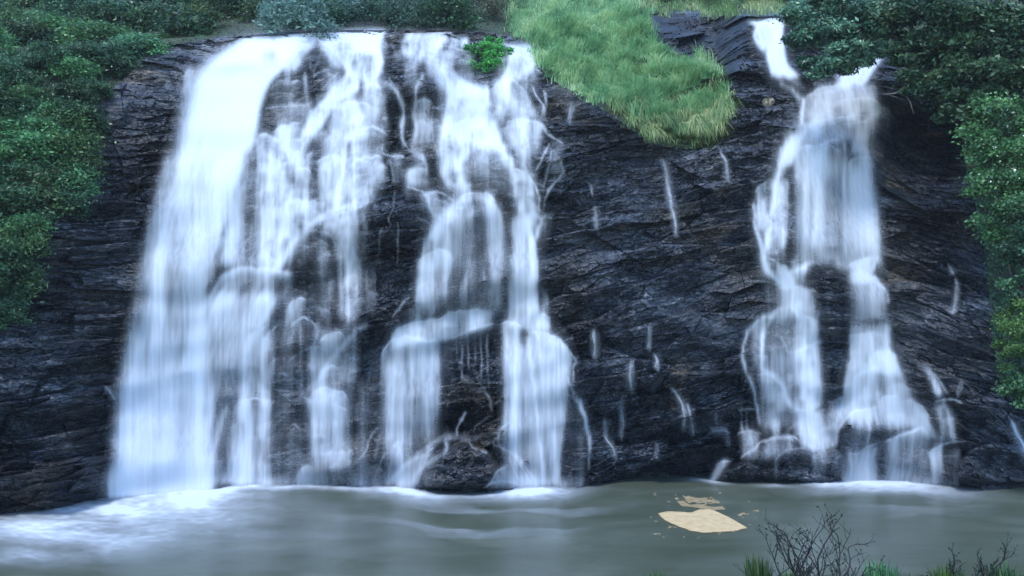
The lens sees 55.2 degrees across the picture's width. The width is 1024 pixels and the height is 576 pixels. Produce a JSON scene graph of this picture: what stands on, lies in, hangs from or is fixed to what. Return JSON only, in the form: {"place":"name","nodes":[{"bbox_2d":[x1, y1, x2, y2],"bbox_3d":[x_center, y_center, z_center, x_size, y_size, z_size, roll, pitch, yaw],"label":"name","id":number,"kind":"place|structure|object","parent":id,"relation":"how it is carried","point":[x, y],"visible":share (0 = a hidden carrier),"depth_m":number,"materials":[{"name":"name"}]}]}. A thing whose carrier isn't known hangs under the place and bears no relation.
{"place":"outdoors","nodes":[
{"label":"outdoors","id":0,"kind":"place"},
{"bbox_2d":[0,227,50,287],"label":"slope bush","id":1,"kind":"object","parent":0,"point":[4,254],"visible":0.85,"depth_m":40.84,"materials":[{"name":"green plant"}]},
{"bbox_2d":[459,35,514,73],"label":"bush","id":2,"kind":"object","parent":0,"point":[494,55],"visible":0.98,"depth_m":52.66,"materials":[{"name":"green plant"}]},
{"bbox_2d":[0,10,1023,515],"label":"cliff","id":3,"kind":"structure","parent":0,"point":[658,292],"depth_m":46.56,"materials":[{"name":"black stone"}]},
{"bbox_2d":[0,31,402,543],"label":"waterfall","id":4,"kind":"structure","parent":3,"relation":"on","point":[165,458],"depth_m":45.67,"materials":[{"name":"liquid"}]},
{"bbox_2d":[373,32,587,497],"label":"waterfall","id":5,"kind":"structure","parent":3,"relation":"on","point":[468,122],"depth_m":46.45,"materials":[{"name":"liquid"}]},
{"bbox_2d":[604,73,744,149],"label":"hanging grass","id":6,"kind":"structure","parent":3,"relation":"on","point":[684,124],"depth_m":51.64,"materials":[{"name":"green plant"}]},
{"bbox_2d":[762,97,774,105],"bbox_3d":[13.614,-9.861,52.058,0.679,0.605,0.545,0,0,0],"label":"pale stone","id":7,"kind":"object","parent":3,"relation":"on","point":[769,101],"visible":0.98,"depth_m":51.85,"materials":[{"name":"beige stone"}]},
{"bbox_2d":[713,18,949,491],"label":"waterfall","id":8,"kind":"structure","parent":3,"relation":"on","point":[815,169],"depth_m":46.75,"materials":[{"name":"liquid"}]},
{"bbox_2d":[769,0,924,80],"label":"tree","id":9,"kind":"object","parent":3,"relation":"on","point":[848,42],"visible":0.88,"depth_m":46.04,"materials":[{"name":"green plant"}]},
{"bbox_2d":[854,0,1023,167],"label":"tree","id":10,"kind":"object","parent":3,"relation":"on","point":[948,53],"visible":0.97,"depth_m":43.77,"materials":[{"name":"green plant"}]},
{"bbox_2d":[886,85,913,113],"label":"dead branch","id":11,"kind":"object","parent":10,"relation":"attached to","point":[907,97],"visible":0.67,"depth_m":45.57,"materials":[{"name":"grey wood"}]},
{"bbox_2d":[949,90,1023,195],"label":"creeper bush","id":12,"kind":"object","parent":3,"relation":"on","point":[996,154],"visible":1,"depth_m":42.09,"materials":[{"name":"green plant"}]},
{"bbox_2d":[958,167,1023,248],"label":"creeper bush","id":13,"kind":"object","parent":3,"relation":"attached to","point":[1004,205],"visible":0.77,"depth_m":42.57,"materials":[{"name":"green plant"}]},
{"bbox_2d":[986,212,1023,300],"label":"creeper bush","id":14,"kind":"object","parent":3,"relation":"on","point":[1010,256],"visible":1,"depth_m":42.27,"materials":[{"name":"green plant"}]},
{"bbox_2d":[989,297,1023,372],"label":"creeper bush","id":15,"kind":"object","parent":3,"relation":"on","point":[1013,327],"visible":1,"depth_m":41.63,"materials":[{"name":"green plant"}]},
{"bbox_2d":[991,371,1023,408],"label":"creeper bush","id":16,"kind":"object","parent":3,"relation":"on","point":[1012,385],"visible":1,"depth_m":41.62,"materials":[{"name":"green plant"}]},
{"bbox_2d":[0,475,1023,575],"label":"pool water","id":17,"kind":"structure","parent":0,"point":[622,527],"depth_m":36.18,"materials":[{"name":"liquid"}]},
{"bbox_2d":[421,443,501,488],"bbox_3d":[-2.334,8.154,44.189,3.879,2.333,3.898,0,0,0],"label":"boulder","id":18,"kind":"object","parent":17,"relation":"in","point":[463,466],"visible":0.98,"depth_m":42.93,"materials":[{"name":"grey stone"}]},
{"bbox_2d":[486,482,517,489],"bbox_3d":[-0.420,8.994,44.375,1.506,0.657,2.229,0,0,0],"label":"boulder","id":19,"kind":"object","parent":17,"relation":"in","point":[505,486],"visible":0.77,"depth_m":43.55,"materials":[{"name":"grey stone"}]},
{"bbox_2d":[586,474,605,481],"bbox_3d":[3.918,8.908,45.757,0.901,0.685,2.230,0,0,5],"label":"boulder","id":20,"kind":"object","parent":17,"relation":"in","point":[594,478],"visible":0.89,"depth_m":44.87,"materials":[{"name":"grey stone"}]},
{"bbox_2d":[613,466,638,480],"bbox_3d":[5.455,8.941,47.075,1.300,1.348,2.927,0,0,7],"label":"boulder","id":21,"kind":"object","parent":17,"relation":"in","point":[625,473],"visible":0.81,"depth_m":46.06,"materials":[{"name":"black stone"}]},
{"bbox_2d":[658,509,746,532],"bbox_3d":[7.792,9.066,39.598,4.398,0.029,8.662,0,0,10],"label":"foam patch","id":22,"kind":"object","parent":17,"relation":"on","point":[704,520],"visible":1,"depth_m":37.99,"materials":[{"name":"beige liquid"}]},
{"bbox_2d":[710,438,845,482],"bbox_3d":[12.817,8.408,46.638,6.866,2.589,3.747,0,0,0],"label":"boulder","id":23,"kind":"object","parent":17,"relation":"in","point":[788,460],"visible":0.92,"depth_m":45.26,"materials":[{"name":"grey stone"}]},
{"bbox_2d":[950,442,1023,483],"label":"boulder","id":24,"kind":"object","parent":17,"relation":"in","point":[997,463],"visible":0.99,"depth_m":44.27,"materials":[{"name":"grey stone"}]},
{"bbox_2d":[0,0,1023,383],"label":"hillside","id":25,"kind":"structure","parent":0,"point":[490,28],"depth_m":52.10,"materials":[{"name":"green plant"}]},
{"bbox_2d":[0,172,16,186],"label":"slope bush","id":26,"kind":"object","parent":25,"relation":"on","point":[3,180],"visible":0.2,"depth_m":42.70,"materials":[{"name":"green plant"}]},
{"bbox_2d":[0,285,18,303],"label":"slope bush","id":27,"kind":"object","parent":25,"relation":"on","point":[4,295],"visible":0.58,"depth_m":40.83,"materials":[{"name":"green plant"}]},
{"bbox_2d":[0,0,22,26],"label":"slope bush","id":28,"kind":"object","parent":25,"relation":"on","point":[4,6],"visible":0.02,"depth_m":61.27,"materials":[{"name":"green plant"}]},
{"bbox_2d":[0,52,24,89],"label":"slope bush","id":29,"kind":"object","parent":25,"relation":"on","point":[4,61],"visible":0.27,"depth_m":46.80,"materials":[{"name":"green plant"}]},
{"bbox_2d":[0,23,25,57],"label":"slope bush","id":30,"kind":"object","parent":25,"relation":"on","point":[5,39],"visible":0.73,"depth_m":49.29,"materials":[{"name":"green plant"}]},
{"bbox_2d":[0,113,26,133],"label":"slope bush","id":31,"kind":"object","parent":25,"relation":"on","point":[5,122],"visible":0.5,"depth_m":44.67,"materials":[{"name":"green plant"}]},
{"bbox_2d":[0,51,31,70],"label":"slope bush","id":32,"kind":"object","parent":25,"relation":"on","point":[10,57],"visible":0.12,"depth_m":48.25,"materials":[{"name":"green plant"}]},
{"bbox_2d":[0,85,33,115],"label":"slope bush","id":33,"kind":"object","parent":25,"relation":"on","point":[8,93],"visible":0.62,"depth_m":45.05,"materials":[{"name":"green plant"}]},
{"bbox_2d":[0,134,35,180],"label":"slope bush","id":34,"kind":"object","parent":25,"relation":"on","point":[8,150],"visible":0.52,"depth_m":43.31,"materials":[{"name":"green plant"}]},
{"bbox_2d":[0,2,36,25],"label":"slope bush","id":35,"kind":"object","parent":25,"relation":"on","point":[18,11],"visible":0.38,"depth_m":60.40,"materials":[{"name":"green plant"}]},
{"bbox_2d":[0,295,37,325],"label":"slope bush","id":36,"kind":"object","parent":25,"relation":"on","point":[22,304],"visible":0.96,"depth_m":40.42,"materials":[{"name":"green plant"}]},
{"bbox_2d":[0,281,39,308],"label":"slope bush","id":37,"kind":"object","parent":25,"relation":"on","point":[14,289],"visible":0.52,"depth_m":41.28,"materials":[{"name":"green plant"}]},
{"bbox_2d":[0,160,39,180],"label":"slope bush","id":38,"kind":"object","parent":25,"relation":"on","point":[9,165],"visible":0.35,"depth_m":43.16,"materials":[{"name":"green plant"}]},
{"bbox_2d":[0,54,45,90],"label":"slope bush","id":39,"kind":"object","parent":25,"relation":"on","point":[26,74],"visible":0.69,"depth_m":46.36,"materials":[{"name":"green plant"}]},
{"bbox_2d":[0,86,45,126],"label":"slope bush","id":40,"kind":"object","parent":25,"relation":"on","point":[9,111],"visible":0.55,"depth_m":45.15,"materials":[{"name":"green plant"}]},
{"bbox_2d":[0,0,46,7],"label":"slope bush","id":41,"kind":"object","parent":25,"relation":"on","point":[23,3],"visible":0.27,"depth_m":67.85,"materials":[{"name":"green plant"}]},
{"bbox_2d":[4,80,49,106],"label":"slope bush","id":42,"kind":"object","parent":25,"relation":"on","point":[32,91],"visible":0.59,"depth_m":45.80,"materials":[{"name":"green plant"}]},
{"bbox_2d":[0,250,55,302],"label":"slope bush","id":43,"kind":"object","parent":25,"relation":"on","point":[31,282],"visible":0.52,"depth_m":41.11,"materials":[{"name":"green plant"}]},
{"bbox_2d":[0,15,57,45],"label":"slope bush","id":44,"kind":"object","parent":25,"relation":"on","point":[25,30],"visible":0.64,"depth_m":55.72,"materials":[{"name":"green plant"}]},
{"bbox_2d":[0,210,58,235],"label":"slope bush","id":45,"kind":"object","parent":25,"relation":"on","point":[40,220],"visible":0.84,"depth_m":41.57,"materials":[{"name":"green plant"}]},
{"bbox_2d":[0,214,59,264],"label":"slope bush","id":46,"kind":"object","parent":25,"relation":"on","point":[42,244],"visible":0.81,"depth_m":41.28,"materials":[{"name":"green plant"}]},
{"bbox_2d":[0,177,59,217],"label":"slope bush","id":47,"kind":"object","parent":25,"relation":"on","point":[10,189],"visible":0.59,"depth_m":41.89,"materials":[{"name":"green plant"}]},
{"bbox_2d":[5,3,70,45],"bbox_3d":[-28.036,-15.014,57.973,5.819,3.730,5.883,0,0,-15],"label":"slope bush","id":48,"kind":"object","parent":25,"relation":"on","point":[53,19],"visible":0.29,"depth_m":57.34,"materials":[{"name":"green plant"}]},
{"bbox_2d":[0,176,80,222],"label":"slope bush","id":49,"kind":"object","parent":25,"relation":"on","point":[8,205],"visible":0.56,"depth_m":42.47,"materials":[{"name":"green plant"}]},
{"bbox_2d":[0,108,81,142],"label":"slope bush","id":50,"kind":"object","parent":25,"relation":"on","point":[33,121],"visible":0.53,"depth_m":44.56,"materials":[{"name":"green plant"}]},
{"bbox_2d":[0,160,87,207],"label":"slope bush","id":51,"kind":"object","parent":25,"relation":"on","point":[18,176],"visible":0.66,"depth_m":43.02,"materials":[{"name":"green plant"}]},
{"bbox_2d":[0,121,89,167],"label":"slope bush","id":52,"kind":"object","parent":25,"relation":"on","point":[27,138],"visible":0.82,"depth_m":43.84,"materials":[{"name":"green plant"}]},
{"bbox_2d":[16,33,75,70],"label":"slope bush","id":53,"kind":"object","parent":25,"relation":"on","point":[39,50],"visible":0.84,"depth_m":48.27,"materials":[{"name":"green plant"}]},
{"bbox_2d":[27,96,72,124],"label":"slope bush","id":54,"kind":"object","parent":25,"relation":"on","point":[46,105],"visible":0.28,"depth_m":45.30,"materials":[{"name":"green plant"}]},
{"bbox_2d":[29,0,88,19],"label":"slope bush","id":55,"kind":"object","parent":25,"relation":"on","point":[61,6],"visible":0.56,"depth_m":64.33,"materials":[{"name":"green plant"}]},
{"bbox_2d":[21,184,97,221],"bbox_3d":[-20.587,-3.826,43.898,3.811,1.994,3.368,0,0,33],"label":"slope bush","id":56,"kind":"object","parent":25,"relation":"on","point":[78,200],"visible":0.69,"depth_m":43.26,"materials":[{"name":"green plant"}]},
{"bbox_2d":[4,99,115,154],"bbox_3d":[-21.039,-7.309,45.504,4.257,2.989,4.304,0,0,-41],"label":"slope bush","id":57,"kind":"object","parent":25,"relation":"on","point":[78,117],"visible":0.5,"depth_m":45.26,"materials":[{"name":"green plant"}]},
{"bbox_2d":[37,9,96,39],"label":"slope bush","id":58,"kind":"object","parent":25,"relation":"on","point":[71,19],"visible":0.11,"depth_m":59.04,"materials":[{"name":"green plant"}]},
{"bbox_2d":[19,122,115,167],"bbox_3d":[-20.651,-6.367,45.541,4.390,2.487,4.106,0,0,0],"label":"slope bush","id":59,"kind":"object","parent":25,"relation":"on","point":[65,142],"visible":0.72,"depth_m":44.48,"materials":[{"name":"green plant"}]},
{"bbox_2d":[28,151,111,204],"bbox_3d":[-20.040,-5.005,44.671,4.098,2.573,4.143,0,0,13],"label":"slope bush","id":60,"kind":"object","parent":25,"relation":"on","point":[91,188],"visible":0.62,"depth_m":44.16,"materials":[{"name":"green plant"}]},
{"bbox_2d":[27,91,113,136],"bbox_3d":[-20.640,-8.155,46.014,3.548,2.077,4.015,0,0,-6],"label":"slope bush","id":61,"kind":"object","parent":25,"relation":"on","point":[90,110],"visible":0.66,"depth_m":45.76,"materials":[{"name":"green plant"}]},
{"bbox_2d":[38,78,105,106],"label":"slope bush","id":62,"kind":"object","parent":25,"relation":"on","point":[65,90],"visible":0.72,"depth_m":46.45,"materials":[{"name":"green plant"}]},
{"bbox_2d":[41,50,111,81],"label":"slope bush","id":63,"kind":"object","parent":25,"relation":"on","point":[77,66],"visible":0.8,"depth_m":48.30,"materials":[{"name":"green plant"}]},
{"bbox_2d":[49,145,109,183],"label":"slope bush","id":64,"kind":"object","parent":25,"relation":"on","point":[97,161],"visible":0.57,"depth_m":44.62,"materials":[{"name":"green plant"}]},
{"bbox_2d":[61,38,111,72],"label":"slope bush","id":65,"kind":"object","parent":25,"relation":"on","point":[74,47],"visible":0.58,"depth_m":49.59,"materials":[{"name":"green plant"}]},
{"bbox_2d":[50,11,126,45],"bbox_3d":[-24.206,-14.415,56.521,4.668,2.736,4.991,0,0,-40],"label":"slope bush","id":66,"kind":"object","parent":25,"relation":"on","point":[84,31],"visible":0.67,"depth_m":55.56,"materials":[{"name":"green plant"}]},
{"bbox_2d":[68,77,118,98],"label":"slope bush","id":67,"kind":"object","parent":25,"relation":"on","point":[97,87],"visible":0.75,"depth_m":47.62,"materials":[{"name":"green plant"}]},
{"bbox_2d":[67,0,124,23],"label":"slope bush","id":68,"kind":"object","parent":25,"relation":"on","point":[88,9],"visible":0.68,"depth_m":62.65,"materials":[{"name":"green plant"}]},
{"bbox_2d":[78,0,143,21],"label":"slope bush","id":69,"kind":"object","parent":25,"relation":"on","point":[121,4],"visible":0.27,"depth_m":63.77,"materials":[{"name":"green plant"}]},
{"bbox_2d":[77,40,150,79],"bbox_3d":[-21.428,-11.606,50.918,4.114,2.555,3.700,0,0,27],"label":"slope bush","id":70,"kind":"object","parent":25,"relation":"on","point":[118,59],"visible":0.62,"depth_m":50.31,"materials":[{"name":"green plant"}]},
{"bbox_2d":[88,21,139,42],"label":"slope bush","id":71,"kind":"object","parent":25,"relation":"on","point":[125,30],"visible":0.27,"depth_m":57.18,"materials":[{"name":"green plant"}]},
{"bbox_2d":[98,33,150,57],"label":"slope bush","id":72,"kind":"object","parent":25,"relation":"on","point":[138,53],"visible":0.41,"depth_m":51.87,"materials":[{"name":"green plant"}]},
{"bbox_2d":[117,8,156,32],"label":"slope bush","id":73,"kind":"object","parent":25,"relation":"on","point":[133,14],"visible":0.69,"depth_m":62.01,"materials":[{"name":"green plant"}]},
{"bbox_2d":[103,25,173,58],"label":"slope bush","id":74,"kind":"object","parent":25,"relation":"on","point":[151,43],"visible":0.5,"depth_m":52.52,"materials":[{"name":"green plant"}]},
{"bbox_2d":[129,0,176,7],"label":"slope bush","id":75,"kind":"object","parent":25,"relation":"on","point":[171,1],"visible":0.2,"depth_m":67.11,"materials":[{"name":"green plant"}]},
{"bbox_2d":[122,0,194,29],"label":"slope bush","id":76,"kind":"object","parent":25,"relation":"on","point":[150,9],"visible":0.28,"depth_m":62.10,"materials":[{"name":"green plant"}]},
{"bbox_2d":[146,3,218,37],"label":"slope bush","id":77,"kind":"object","parent":25,"relation":"on","point":[189,24],"visible":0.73,"depth_m":57.38,"materials":[{"name":"green plant"}]},
{"bbox_2d":[172,0,194,4],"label":"slope bush","id":78,"kind":"object","parent":25,"relation":"on","point":[181,1],"visible":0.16,"depth_m":69.02,"materials":[{"name":"green plant"}]},
{"bbox_2d":[166,0,229,29],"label":"slope bush","id":79,"kind":"object","parent":25,"relation":"on","point":[212,15],"visible":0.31,"depth_m":61.40,"materials":[{"name":"green plant"}]},
{"bbox_2d":[204,0,247,17],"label":"slope bush","id":80,"kind":"object","parent":25,"relation":"on","point":[219,5],"visible":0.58,"depth_m":66.41,"materials":[{"name":"green plant"}]},
{"bbox_2d":[230,0,276,22],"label":"slope bush","id":81,"kind":"object","parent":25,"relation":"on","point":[251,8],"visible":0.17,"depth_m":64.46,"materials":[{"name":"green plant"}]},
{"bbox_2d":[249,0,295,26],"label":"hill bush","id":82,"kind":"object","parent":25,"relation":"on","point":[260,9],"visible":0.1,"depth_m":61.90,"materials":[{"name":"green plant"}]},
{"bbox_2d":[246,0,345,39],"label":"hill bush","id":83,"kind":"object","parent":25,"relation":"on","point":[272,8],"visible":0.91,"depth_m":54.32,"materials":[{"name":"green plant"}]},
{"bbox_2d":[275,0,361,30],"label":"hill bush","id":84,"kind":"object","parent":25,"relation":"on","point":[334,12],"visible":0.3,"depth_m":57.96,"materials":[{"name":"green plant"}]},
{"bbox_2d":[312,0,376,26],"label":"hill bush","id":85,"kind":"object","parent":25,"relation":"on","point":[356,4],"visible":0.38,"depth_m":60.17,"materials":[{"name":"green plant"}]},
{"bbox_2d":[340,0,393,25],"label":"hill bush","id":86,"kind":"object","parent":25,"relation":"on","point":[355,17],"visible":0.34,"depth_m":60.62,"materials":[{"name":"green plant"}]},
{"bbox_2d":[355,0,403,25],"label":"hill bush","id":87,"kind":"object","parent":25,"relation":"on","point":[373,4],"visible":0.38,"depth_m":60.77,"materials":[{"name":"green plant"}]},
{"bbox_2d":[369,0,436,28],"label":"hill bush","id":88,"kind":"object","parent":25,"relation":"on","point":[391,6],"visible":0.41,"depth_m":59.03,"materials":[{"name":"green plant"}]},
{"bbox_2d":[394,0,466,28],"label":"hill bush","id":89,"kind":"object","parent":25,"relation":"on","point":[410,15],"visible":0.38,"depth_m":56.94,"materials":[{"name":"green plant"}]},
{"bbox_2d":[400,0,491,30],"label":"hill bush","id":90,"kind":"object","parent":25,"relation":"on","point":[454,9],"visible":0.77,"depth_m":55.66,"materials":[{"name":"green plant"}]},
{"bbox_2d":[461,0,512,20],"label":"bush","id":91,"kind":"object","parent":25,"relation":"on","point":[490,8],"visible":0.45,"depth_m":64.37,"materials":[{"name":"green plant"}]},
{"bbox_2d":[0,0,1023,382],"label":"undergrowth","id":92,"kind":"object","parent":25,"relation":"on","point":[990,290],"visible":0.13,"depth_m":46.76,"materials":[{"name":"green plant"}]},
{"bbox_2d":[486,0,539,9],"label":"bush","id":93,"kind":"object","parent":25,"relation":"on","point":[517,3],"visible":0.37,"depth_m":68.09,"materials":[{"name":"green plant"}]},
{"bbox_2d":[503,0,731,121],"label":"slope grass","id":94,"kind":"structure","parent":25,"relation":"on","point":[570,42],"depth_m":56.27,"materials":[{"name":"green plant"}]},
{"bbox_2d":[635,0,786,21],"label":"ridge grass","id":95,"kind":"structure","parent":25,"relation":"on","point":[761,7],"depth_m":66.18,"materials":[{"name":"green plant"}]},
{"bbox_2d":[722,0,778,6],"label":"bush","id":96,"kind":"object","parent":25,"relation":"on","point":[737,3],"visible":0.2,"depth_m":67.24,"materials":[{"name":"green plant"}]},
{"bbox_2d":[1012,422,1023,447],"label":"water trickle","id":97,"kind":"object","parent":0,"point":[1015,430],"visible":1,"depth_m":44.40,"materials":[{"name":"white liquid"}]},
{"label":"bank ground","id":98,"kind":"structure","parent":0,"visible":0},
{"bbox_2d":[644,569,663,575],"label":"grass tuft","id":99,"kind":"object","parent":98,"relation":"on","point":[650,574],"visible":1,"depth_m":17.06,"materials":[{"name":"green plant"}]},
{"bbox_2d":[743,549,774,575],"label":"grass tuft","id":100,"kind":"object","parent":98,"relation":"on","point":[756,569],"visible":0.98,"depth_m":15.93,"materials":[{"name":"green plant"}]},
{"bbox_2d":[775,567,802,575],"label":"grass tuft","id":101,"kind":"object","parent":98,"relation":"on","point":[783,574],"visible":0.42,"depth_m":15.65,"materials":[{"name":"green plant"}]},
{"bbox_2d":[733,504,891,575],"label":"bare shrub","id":102,"kind":"object","parent":98,"relation":"on","point":[799,566],"visible":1,"depth_m":14.11,"materials":[{"name":"brown plant"}]},
{"bbox_2d":[861,555,903,575],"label":"grass tuft","id":103,"kind":"object","parent":98,"relation":"on","point":[876,573],"visible":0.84,"depth_m":15.06,"materials":[{"name":"green plant"}]},
{"bbox_2d":[928,564,966,575],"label":"grass tuft","id":104,"kind":"object","parent":98,"relation":"on","point":[943,573],"visible":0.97,"depth_m":14.58,"materials":[{"name":"green plant"}]},
{"bbox_2d":[921,532,1017,575],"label":"bare shrub","id":105,"kind":"object","parent":98,"relation":"on","point":[981,567],"visible":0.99,"depth_m":14.57,"materials":[{"name":"brown plant"}]},
{"bbox_2d":[983,560,1023,575],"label":"grass tuft","id":106,"kind":"object","parent":98,"relation":"on","point":[1007,571],"visible":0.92,"depth_m":14.60,"materials":[{"name":"green plant"}]}
]}

